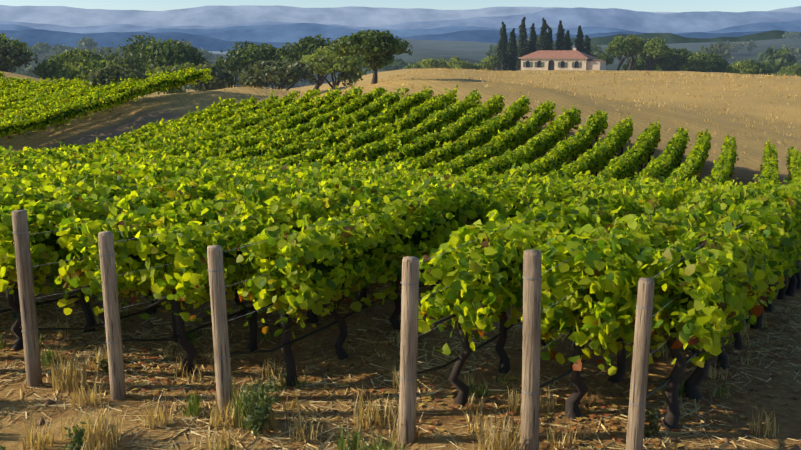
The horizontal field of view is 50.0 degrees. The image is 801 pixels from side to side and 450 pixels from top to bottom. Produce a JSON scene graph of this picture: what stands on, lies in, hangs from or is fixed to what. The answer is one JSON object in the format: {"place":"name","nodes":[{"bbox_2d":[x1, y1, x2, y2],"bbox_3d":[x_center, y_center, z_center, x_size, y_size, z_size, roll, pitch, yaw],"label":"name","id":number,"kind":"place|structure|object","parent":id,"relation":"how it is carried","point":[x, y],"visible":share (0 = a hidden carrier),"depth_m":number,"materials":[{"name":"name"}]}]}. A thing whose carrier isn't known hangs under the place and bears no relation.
{"place":"outdoors","nodes":[
{"label":"outdoors","id":0,"kind":"place"},
{"bbox_2d":[0,29,766,51],"bbox_3d":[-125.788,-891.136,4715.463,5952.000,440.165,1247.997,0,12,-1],"label":"hills","id":1,"kind":"structure","parent":0,"point":[31,37],"depth_m":4614.29,"materials":[{"name":"blue"}]},
{"bbox_2d":[0,37,800,449],"bbox_3d":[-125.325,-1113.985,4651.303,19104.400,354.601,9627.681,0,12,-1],"label":"ground","id":2,"kind":"structure","parent":0,"point":[126,117],"depth_m":10.90,"materials":[{"name":"beige soil"}]},
{"bbox_2d":[7,66,17,72],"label":"tree","id":3,"kind":"object","parent":2,"relation":"on","point":[11,69],"visible":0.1,"depth_m":110.41,"materials":[{"name":"green plant"}]},
{"bbox_2d":[0,33,31,65],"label":"tree","id":4,"kind":"object","parent":2,"relation":"on","point":[4,39],"visible":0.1,"depth_m":100.73,"materials":[{"name":"green plant"}]},
{"bbox_2d":[0,42,39,71],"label":"tree","id":5,"kind":"object","parent":2,"relation":"on","point":[11,55],"visible":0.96,"depth_m":89.44,"materials":[{"name":"green plant"}]},
{"bbox_2d":[13,65,36,74],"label":"tree","id":6,"kind":"object","parent":2,"relation":"on","point":[24,69],"visible":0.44,"depth_m":481.42,"materials":[{"name":"green plant"}]},
{"bbox_2d":[11,210,42,386],"bbox_3d":[-3.948,0.913,9.101,0.163,2.160,0.170,0,12,-1],"label":"post","id":7,"kind":"object","parent":2,"relation":"on","point":[29,330],"visible":0.85,"depth_m":9.02,"materials":[{"name":"brown wood"}]},
{"bbox_2d":[21,72,38,77],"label":"tree","id":8,"kind":"object","parent":2,"relation":"on","point":[29,74],"visible":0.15,"depth_m":401.44,"materials":[{"name":"green plant"}]},
{"bbox_2d":[27,46,44,57],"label":"tree","id":9,"kind":"object","parent":2,"relation":"on","point":[35,50],"visible":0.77,"depth_m":615.82,"materials":[{"name":"green plant"}]},
{"bbox_2d":[34,42,53,55],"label":"tree","id":10,"kind":"object","parent":2,"relation":"on","point":[45,46],"visible":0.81,"depth_m":639.27,"materials":[{"name":"green plant"}]},
{"bbox_2d":[49,44,75,53],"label":"tree","id":11,"kind":"object","parent":2,"relation":"on","point":[56,49],"visible":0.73,"depth_m":628.79,"materials":[{"name":"green plant"}]},
{"bbox_2d":[30,47,113,80],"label":"tree","id":12,"kind":"object","parent":2,"relation":"on","point":[49,68],"visible":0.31,"depth_m":100.30,"materials":[{"name":"green plant"}]},
{"bbox_2d":[51,55,121,80],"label":"tree","id":13,"kind":"object","parent":2,"relation":"on","point":[82,67],"visible":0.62,"depth_m":91.16,"materials":[{"name":"green plant"}]},
{"bbox_2d":[76,37,97,51],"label":"tree","id":14,"kind":"object","parent":2,"relation":"on","point":[86,42],"visible":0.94,"depth_m":658.75,"materials":[{"name":"green plant"}]},
{"bbox_2d":[98,231,125,400],"bbox_3d":[-2.948,1.061,8.809,0.159,1.999,0.219,-8,14,-32],"label":"post","id":15,"kind":"object","parent":2,"relation":"on","point":[112,318],"visible":0.92,"depth_m":8.73,"materials":[{"name":"brown wood"}]},
{"bbox_2d":[81,64,149,87],"bbox_3d":[-20.175,-10.033,61.839,4.966,3.027,5.027,6,13,28],"label":"tree","id":16,"kind":"object","parent":2,"relation":"on","point":[102,76],"visible":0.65,"depth_m":60.34,"materials":[{"name":"green plant"}]},
{"bbox_2d":[99,32,157,94],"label":"tree","id":17,"kind":"object","parent":2,"relation":"on","point":[126,60],"visible":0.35,"depth_m":119.49,"materials":[{"name":"green plant"}]},
{"bbox_2d":[143,62,196,93],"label":"tree","id":18,"kind":"object","parent":2,"relation":"on","point":[169,69],"visible":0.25,"depth_m":97.48,"materials":[{"name":"green plant"}]},
{"bbox_2d":[137,38,209,70],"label":"tree","id":19,"kind":"object","parent":2,"relation":"on","point":[164,53],"visible":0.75,"depth_m":106.55,"materials":[{"name":"green plant"}]},
{"bbox_2d":[171,40,191,49],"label":"tree","id":20,"kind":"object","parent":2,"relation":"on","point":[187,42],"visible":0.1,"depth_m":661.58,"materials":[{"name":"green plant"}]},
{"bbox_2d":[196,47,214,60],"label":"tree","id":21,"kind":"object","parent":2,"relation":"on","point":[207,55],"visible":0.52,"depth_m":636.36,"materials":[{"name":"green plant"}]},
{"bbox_2d":[182,61,241,90],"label":"tree","id":22,"kind":"object","parent":2,"relation":"on","point":[222,78],"visible":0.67,"depth_m":92.07,"materials":[{"name":"green plant"}]},
{"bbox_2d":[207,245,232,416],"bbox_3d":[-1.755,1.169,8.405,0.206,1.961,0.174,0,12,-1],"label":"post","id":23,"kind":"object","parent":2,"relation":"on","point":[215,270],"visible":0.85,"depth_m":8.31,"materials":[{"name":"brown wood"}]},
{"bbox_2d":[210,41,282,84],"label":"tree","id":24,"kind":"object","parent":2,"relation":"on","point":[243,57],"visible":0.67,"depth_m":112.29,"materials":[{"name":"green plant"}]},
{"bbox_2d":[231,58,319,89],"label":"tree","id":25,"kind":"object","parent":2,"relation":"on","point":[284,72],"visible":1,"depth_m":89.89,"materials":[{"name":"green plant"}]},
{"bbox_2d":[276,34,332,89],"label":"tree","id":26,"kind":"object","parent":2,"relation":"on","point":[309,45],"visible":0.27,"depth_m":103.20,"materials":[{"name":"green plant"}]},
{"bbox_2d":[295,75,322,86],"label":"tree","id":27,"kind":"object","parent":2,"relation":"on","point":[303,80],"visible":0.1,"depth_m":441.56,"materials":[{"name":"green plant"}]},
{"bbox_2d":[300,45,372,89],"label":"tree","id":28,"kind":"object","parent":2,"relation":"on","point":[324,63],"visible":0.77,"depth_m":94.00,"materials":[{"name":"green plant"}]},
{"bbox_2d":[326,29,412,83],"bbox_3d":[-2.247,-12.348,63.275,6.443,4.103,6.913,0,12,-1],"label":"oak tree","id":29,"kind":"object","parent":2,"relation":"on","point":[377,49],"visible":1,"depth_m":61.85,"materials":[{"name":"green plant"}]},
{"bbox_2d":[378,57,412,71],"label":"tree","id":30,"kind":"object","parent":2,"relation":"on","point":[397,64],"visible":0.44,"depth_m":414.39,"materials":[{"name":"green plant"}]},
{"bbox_2d":[0,260,800,449],"bbox_3d":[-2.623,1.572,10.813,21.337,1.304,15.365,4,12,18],"label":"straw litter","id":31,"kind":"object","parent":2,"relation":"on","point":[459,348],"visible":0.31,"depth_m":9.31,"materials":[{"name":"beige plant"}]},
{"bbox_2d":[0,68,800,449],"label":"grass tufts","id":32,"kind":"object","parent":2,"relation":"on","point":[254,406],"visible":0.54,"depth_m":8.28,"materials":[{"name":"beige plant"}]},
{"bbox_2d":[0,262,800,397],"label":"drip hoses","id":33,"kind":"object","parent":2,"relation":"on","point":[665,382],"visible":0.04,"depth_m":9.32,"materials":[{"name":"black"}]},
{"bbox_2d":[0,73,800,430],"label":"vine","id":34,"kind":"object","parent":2,"relation":"on","point":[693,381],"depth_m":10.03,"materials":[{"name":"brown wood"}]},
{"bbox_2d":[0,145,800,375],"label":"vine leaves","id":35,"kind":"object","parent":34,"relation":"on","point":[742,267],"visible":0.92,"depth_m":9.76,"materials":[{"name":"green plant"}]},
{"bbox_2d":[0,66,800,191],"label":"vine leaves","id":36,"kind":"object","parent":34,"relation":"on","point":[200,135],"visible":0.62,"depth_m":40.47,"materials":[{"name":"green plant"}]},
{"bbox_2d":[2,89,799,355],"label":"trellis wires","id":37,"kind":"object","parent":2,"relation":"on","point":[338,222],"visible":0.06,"depth_m":9.28,"materials":[{"name":"grey metal"}]},
{"bbox_2d":[398,256,418,443],"bbox_3d":[0.068,1.269,7.829,0.164,1.978,0.220,9,15,36],"label":"post","id":38,"kind":"object","parent":2,"relation":"on","point":[409,342],"visible":0.96,"depth_m":7.74,"materials":[{"name":"brown wood"}]},
{"bbox_2d":[403,63,421,68],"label":"field tree","id":39,"kind":"object","parent":2,"relation":"on","point":[414,65],"depth_m":215.10,"materials":[{"name":"green plant"}]},
{"bbox_2d":[35,292,800,449],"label":"soil clods","id":40,"kind":"object","parent":2,"relation":"on","point":[202,316],"visible":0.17,"depth_m":9.55,"materials":[{"name":"brown soil"}]},
{"bbox_2d":[419,58,441,68],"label":"field tree","id":41,"kind":"object","parent":2,"relation":"on","point":[429,63],"depth_m":212.70,"materials":[{"name":"green plant"}]},
{"bbox_2d":[438,58,449,68],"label":"field tree","id":42,"kind":"object","parent":2,"relation":"on","point":[443,61],"depth_m":220.30,"materials":[{"name":"green plant"}]},
{"bbox_2d":[446,56,462,67],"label":"field tree","id":43,"kind":"object","parent":2,"relation":"on","point":[453,60],"depth_m":214.92,"materials":[{"name":"green plant"}]},
{"bbox_2d":[450,61,469,68],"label":"field tree","id":44,"kind":"object","parent":2,"relation":"on","point":[462,65],"depth_m":212.63,"materials":[{"name":"green plant"}]},
{"bbox_2d":[467,63,483,69],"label":"field tree","id":45,"kind":"object","parent":2,"relation":"on","point":[475,66],"depth_m":217.39,"materials":[{"name":"green plant"}]},
{"bbox_2d":[479,56,495,70],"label":"field tree","id":46,"kind":"object","parent":2,"relation":"on","point":[482,61],"depth_m":220.89,"materials":[{"name":"green plant"}]},
{"bbox_2d":[483,60,498,70],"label":"field tree","id":47,"kind":"object","parent":2,"relation":"on","point":[490,66],"depth_m":219.74,"materials":[{"name":"green plant"}]},
{"bbox_2d":[489,55,514,70],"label":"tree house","id":48,"kind":"structure","parent":2,"relation":"on","point":[493,60],"depth_m":195.78,"materials":[{"name":"green plant"}]},
{"bbox_2d":[485,44,518,56],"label":"tree","id":49,"kind":"object","parent":2,"relation":"on","point":[492,50],"visible":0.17,"depth_m":457.51,"materials":[{"name":"green plant"}]},
{"bbox_2d":[496,21,508,70],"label":"cypress tree","id":50,"kind":"object","parent":2,"relation":"on","point":[503,55],"visible":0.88,"depth_m":193.15,"materials":[{"name":"green plant"}]},
{"bbox_2d":[507,28,518,70],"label":"cypress tree","id":51,"kind":"object","parent":2,"relation":"on","point":[513,53],"visible":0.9,"depth_m":195.05,"materials":[{"name":"green plant"}]},
{"bbox_2d":[515,17,529,70],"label":"cypress tree","id":52,"kind":"object","parent":2,"relation":"on","point":[523,44],"visible":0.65,"depth_m":191.93,"materials":[{"name":"green plant"}]},
{"bbox_2d":[521,249,541,449],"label":"post","id":53,"kind":"object","parent":2,"relation":"on","point":[531,389],"visible":1,"depth_m":7.38,"materials":[{"name":"brown wood"}]},
{"bbox_2d":[526,23,537,53],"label":"cypress tree","id":54,"kind":"object","parent":2,"relation":"on","point":[532,42],"visible":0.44,"depth_m":193.83,"materials":[{"name":"green plant"}]},
{"bbox_2d":[517,36,553,55],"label":"tree","id":55,"kind":"object","parent":2,"relation":"on","point":[537,38],"visible":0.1,"depth_m":298.94,"materials":[{"name":"green plant"}]},
{"bbox_2d":[535,18,549,49],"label":"cypress tree","id":56,"kind":"object","parent":2,"relation":"on","point":[542,45],"visible":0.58,"depth_m":190.82,"materials":[{"name":"green plant"}]},
{"bbox_2d":[545,26,553,49],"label":"cypress tree","id":57,"kind":"object","parent":2,"relation":"on","point":[549,34],"visible":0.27,"depth_m":193.78,"materials":[{"name":"green plant"}]},
{"bbox_2d":[553,20,566,49],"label":"cypress tree","id":58,"kind":"object","parent":2,"relation":"on","point":[560,41],"visible":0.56,"depth_m":191.97,"materials":[{"name":"green plant"}]},
{"bbox_2d":[518,48,605,69],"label":"house","id":59,"kind":"structure","parent":2,"relation":"on","point":[574,59],"depth_m":172.97,"materials":[{"name":"beige paint"}]},
{"bbox_2d":[564,30,572,49],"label":"cypress tree","id":60,"kind":"object","parent":2,"relation":"on","point":[568,41],"visible":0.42,"depth_m":194.91,"materials":[{"name":"green plant"}]},
{"bbox_2d":[574,26,584,52],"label":"cypress tree","id":61,"kind":"object","parent":2,"relation":"on","point":[579,44],"visible":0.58,"depth_m":192.12,"materials":[{"name":"green plant"}]},
{"bbox_2d":[584,35,593,55],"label":"cypress tree","id":62,"kind":"object","parent":2,"relation":"on","point":[587,48],"visible":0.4,"depth_m":194.44,"materials":[{"name":"green plant"}]},
{"bbox_2d":[590,43,615,60],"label":"tree","id":63,"kind":"object","parent":2,"relation":"on","point":[595,48],"visible":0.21,"depth_m":399.86,"materials":[{"name":"green plant"}]},
{"bbox_2d":[594,53,613,65],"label":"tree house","id":64,"kind":"structure","parent":2,"relation":"on","point":[607,58],"depth_m":180.58,"materials":[{"name":"green plant"}]},
{"bbox_2d":[604,35,635,69],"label":"tree","id":65,"kind":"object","parent":2,"relation":"on","point":[618,47],"depth_m":182.39,"materials":[{"name":"green plant"}]},
{"bbox_2d":[623,34,645,69],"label":"tree","id":66,"kind":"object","parent":2,"relation":"on","point":[636,42],"depth_m":184.96,"materials":[{"name":"green plant"}]},
{"bbox_2d":[621,57,647,70],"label":"bush","id":67,"kind":"object","parent":2,"relation":"on","point":[639,64],"visible":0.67,"depth_m":195.04,"materials":[{"name":"green plant"}]},
{"bbox_2d":[626,278,653,449],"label":"post","id":68,"kind":"object","parent":2,"relation":"on","point":[639,377],"visible":1,"depth_m":7.10,"materials":[{"name":"brown wood"}]},
{"bbox_2d":[636,37,668,70],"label":"tree","id":69,"kind":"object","parent":2,"relation":"on","point":[654,48],"depth_m":182.16,"materials":[{"name":"green plant"}]},
{"bbox_2d":[653,67,672,70],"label":"bush","id":70,"kind":"object","parent":2,"relation":"on","point":[657,69],"visible":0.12,"depth_m":191.94,"materials":[{"name":"green plant"}]},
{"bbox_2d":[648,50,681,70],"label":"tree","id":71,"kind":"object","parent":2,"relation":"on","point":[668,60],"depth_m":186.73,"materials":[{"name":"green plant"}]},
{"bbox_2d":[656,47,691,70],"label":"tree","id":72,"kind":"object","parent":2,"relation":"on","point":[683,53],"depth_m":189.29,"materials":[{"name":"green plant"}]},
{"bbox_2d":[553,30,800,46],"bbox_3d":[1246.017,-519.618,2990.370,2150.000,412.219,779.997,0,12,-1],"label":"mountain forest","id":73,"kind":"object","parent":2,"relation":"on","point":[670,38],"visible":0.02,"depth_m":2960.25,"materials":[{"name":"blue plant"}]},
{"bbox_2d":[677,51,716,71],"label":"bush","id":74,"kind":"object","parent":2,"relation":"on","point":[700,62],"depth_m":186.66,"materials":[{"name":"green plant"}]},
{"bbox_2d":[694,51,731,71],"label":"tree","id":75,"kind":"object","parent":2,"relation":"on","point":[719,61],"depth_m":191.83,"materials":[{"name":"green plant"}]},
{"bbox_2d":[698,43,733,59],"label":"tree","id":76,"kind":"object","parent":2,"relation":"on","point":[720,49],"visible":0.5,"depth_m":442.93,"materials":[{"name":"green plant"}]},
{"bbox_2d":[726,41,744,55],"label":"tree","id":77,"kind":"object","parent":2,"relation":"on","point":[735,47],"visible":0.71,"depth_m":711.23,"materials":[{"name":"green plant"}]},
{"bbox_2d":[719,60,760,73],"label":"bush","id":78,"kind":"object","parent":2,"relation":"on","point":[740,67],"depth_m":188.60,"materials":[{"name":"green plant"}]},
{"bbox_2d":[741,40,756,54],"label":"tree","id":79,"kind":"object","parent":2,"relation":"on","point":[750,45],"visible":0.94,"depth_m":719.84,"materials":[{"name":"green plant"}]},
{"bbox_2d":[745,59,773,74],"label":"bush","id":80,"kind":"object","parent":2,"relation":"on","point":[764,68],"depth_m":193.72,"materials":[{"name":"green plant"}]},
{"bbox_2d":[756,50,774,60],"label":"tree","id":81,"kind":"object","parent":2,"relation":"on","point":[760,54],"visible":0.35,"depth_m":561.15,"materials":[{"name":"green plant"}]},
{"bbox_2d":[759,45,798,62],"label":"tree","id":82,"kind":"object","parent":2,"relation":"on","point":[783,53],"visible":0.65,"depth_m":313.62,"materials":[{"name":"green plant"}]},
{"bbox_2d":[760,58,800,73],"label":"tree","id":83,"kind":"object","parent":2,"relation":"on","point":[777,65],"visible":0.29,"depth_m":262.06,"materials":[{"name":"green plant"}]},
{"bbox_2d":[772,65,800,75],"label":"bush","id":84,"kind":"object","parent":2,"relation":"on","point":[793,70],"depth_m":189.95,"materials":[{"name":"green plant"}]},
{"bbox_2d":[782,31,800,41],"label":"slope tree","id":85,"kind":"object","parent":2,"relation":"on","point":[791,34],"visible":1,"depth_m":949.96,"materials":[{"name":"green plant"}]},
{"bbox_2d":[786,47,800,63],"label":"tree","id":86,"kind":"object","parent":2,"relation":"on","point":[797,52],"visible":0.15,"depth_m":514.99,"materials":[{"name":"green plant"}]},
{"bbox_2d":[0,5,800,26],"bbox_3d":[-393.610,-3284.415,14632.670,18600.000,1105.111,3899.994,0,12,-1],"label":"mountain","id":87,"kind":"structure","parent":0,"point":[355,16],"depth_m":14223.36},
{"bbox_2d":[0,7,800,32],"bbox_3d":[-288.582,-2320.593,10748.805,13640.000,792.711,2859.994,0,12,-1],"label":"mountain","id":88,"kind":"structure","parent":0,"point":[637,21],"depth_m":10592.13,"materials":[{"name":"blue"}]},
{"bbox_2d":[0,20,800,42],"bbox_3d":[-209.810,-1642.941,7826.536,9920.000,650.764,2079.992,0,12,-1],"label":"mountain","id":89,"kind":"structure","parent":0,"point":[292,33],"depth_m":7678.24,"materials":[{"name":"blue"}]},
{"bbox_2d":[0,0,800,12],"label":"sky","id":90,"kind":"structure","parent":0,"point":[678,6],"materials":[{"name":"white"}]}
]}

